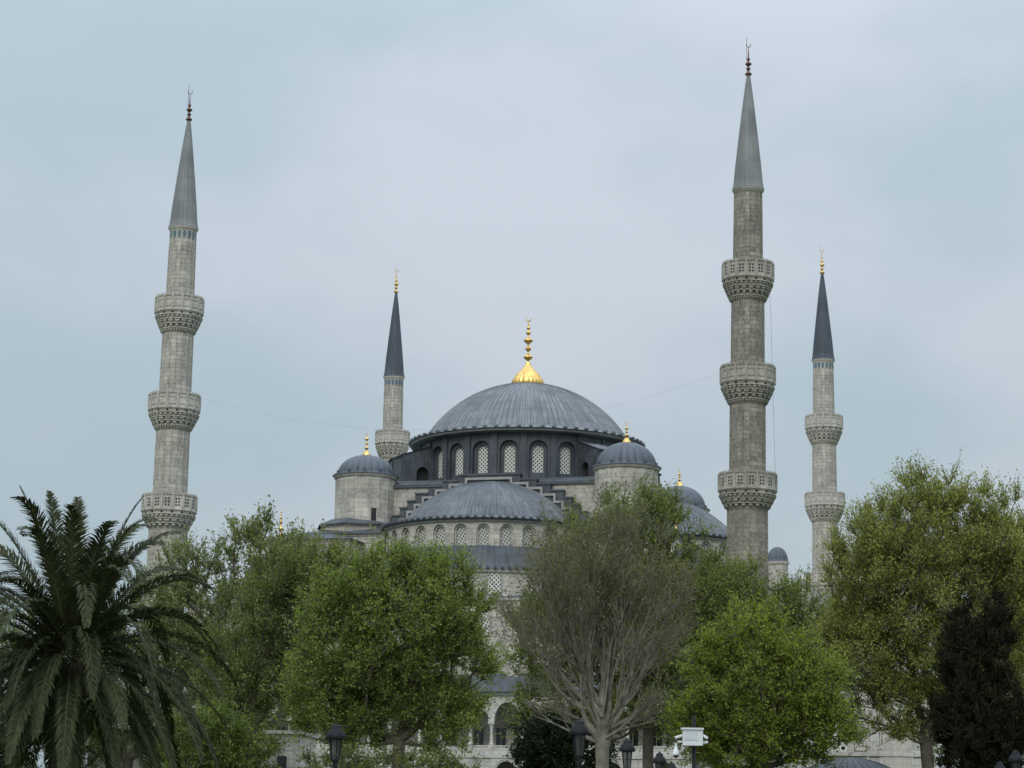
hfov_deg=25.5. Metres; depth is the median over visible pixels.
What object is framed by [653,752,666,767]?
street lamp
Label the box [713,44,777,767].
minaret
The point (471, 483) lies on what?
mosque
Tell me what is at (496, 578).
window
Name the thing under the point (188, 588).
poplar
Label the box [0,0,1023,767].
sky
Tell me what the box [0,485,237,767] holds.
date palm
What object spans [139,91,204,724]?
minaret
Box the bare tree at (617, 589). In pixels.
[486,471,715,767]
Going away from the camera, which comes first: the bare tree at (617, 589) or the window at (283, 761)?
the bare tree at (617, 589)
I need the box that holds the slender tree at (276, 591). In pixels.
[187,518,374,750]
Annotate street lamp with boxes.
[326,722,345,767]
[569,718,588,767]
[619,738,634,767]
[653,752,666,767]
[667,762,676,767]
[994,761,1004,767]
[1008,750,1022,767]
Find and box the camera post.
[672,716,707,767]
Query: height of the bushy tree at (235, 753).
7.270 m
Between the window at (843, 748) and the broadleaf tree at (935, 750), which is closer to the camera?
the broadleaf tree at (935, 750)
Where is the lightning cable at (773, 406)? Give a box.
[769,291,775,481]
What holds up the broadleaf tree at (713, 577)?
on the ground
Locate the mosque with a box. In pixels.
[185,317,837,767]
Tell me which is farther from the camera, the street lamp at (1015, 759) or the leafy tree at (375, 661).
the leafy tree at (375, 661)
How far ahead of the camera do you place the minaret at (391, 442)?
295.17 m
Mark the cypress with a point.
(974, 711)
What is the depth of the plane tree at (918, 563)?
102.60 m
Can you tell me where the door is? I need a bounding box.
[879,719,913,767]
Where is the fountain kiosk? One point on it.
(850, 762)
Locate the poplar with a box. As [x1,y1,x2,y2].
[128,494,325,728]
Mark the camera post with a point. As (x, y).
(693, 736)
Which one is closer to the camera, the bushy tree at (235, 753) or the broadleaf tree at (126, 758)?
the bushy tree at (235, 753)
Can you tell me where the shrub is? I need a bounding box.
[294,736,483,767]
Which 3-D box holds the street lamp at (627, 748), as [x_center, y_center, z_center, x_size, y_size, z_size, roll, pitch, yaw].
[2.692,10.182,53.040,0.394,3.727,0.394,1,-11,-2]
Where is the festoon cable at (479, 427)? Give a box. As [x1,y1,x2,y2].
[207,374,716,429]
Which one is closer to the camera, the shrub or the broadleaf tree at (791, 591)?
the shrub
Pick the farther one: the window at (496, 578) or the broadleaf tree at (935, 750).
the window at (496, 578)
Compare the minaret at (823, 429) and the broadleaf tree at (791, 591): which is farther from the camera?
the minaret at (823, 429)
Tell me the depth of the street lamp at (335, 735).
44.37 m
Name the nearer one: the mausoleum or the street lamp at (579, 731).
the street lamp at (579, 731)
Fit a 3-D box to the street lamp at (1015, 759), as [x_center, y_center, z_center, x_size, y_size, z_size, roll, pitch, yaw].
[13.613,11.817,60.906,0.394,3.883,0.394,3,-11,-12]
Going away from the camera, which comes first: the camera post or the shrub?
the camera post
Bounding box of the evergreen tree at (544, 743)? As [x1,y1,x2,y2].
[502,699,619,767]
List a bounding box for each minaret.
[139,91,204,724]
[375,265,409,461]
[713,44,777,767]
[804,246,846,599]
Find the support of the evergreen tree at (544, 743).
on the path
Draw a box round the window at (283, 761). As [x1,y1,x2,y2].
[275,754,288,767]
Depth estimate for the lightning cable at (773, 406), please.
210.03 m
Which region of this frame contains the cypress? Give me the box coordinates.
[921,586,1023,767]
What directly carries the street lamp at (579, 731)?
on the path
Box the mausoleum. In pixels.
[778,678,935,767]
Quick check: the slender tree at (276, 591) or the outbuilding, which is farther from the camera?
the outbuilding
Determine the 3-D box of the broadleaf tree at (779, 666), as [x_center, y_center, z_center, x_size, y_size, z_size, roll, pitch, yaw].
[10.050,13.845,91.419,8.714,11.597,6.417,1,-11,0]
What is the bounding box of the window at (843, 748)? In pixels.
[823,724,853,751]
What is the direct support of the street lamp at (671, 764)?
on the path
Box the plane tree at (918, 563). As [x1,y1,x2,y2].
[791,446,1023,767]
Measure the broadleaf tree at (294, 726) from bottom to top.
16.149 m
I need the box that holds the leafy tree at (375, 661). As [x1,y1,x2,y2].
[261,522,513,767]
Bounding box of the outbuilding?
[87,728,318,767]
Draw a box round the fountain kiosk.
[807,757,889,767]
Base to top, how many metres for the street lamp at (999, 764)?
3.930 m
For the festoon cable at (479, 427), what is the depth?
217.85 m
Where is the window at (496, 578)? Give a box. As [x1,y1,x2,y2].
[486,572,501,594]
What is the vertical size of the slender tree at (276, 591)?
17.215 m
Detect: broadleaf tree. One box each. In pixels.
[0,564,227,767]
[247,636,491,767]
[492,469,774,767]
[654,582,870,767]
[658,543,860,759]
[896,573,1023,767]
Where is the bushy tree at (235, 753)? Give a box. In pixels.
[138,691,291,767]
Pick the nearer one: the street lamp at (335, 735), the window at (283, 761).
the street lamp at (335, 735)

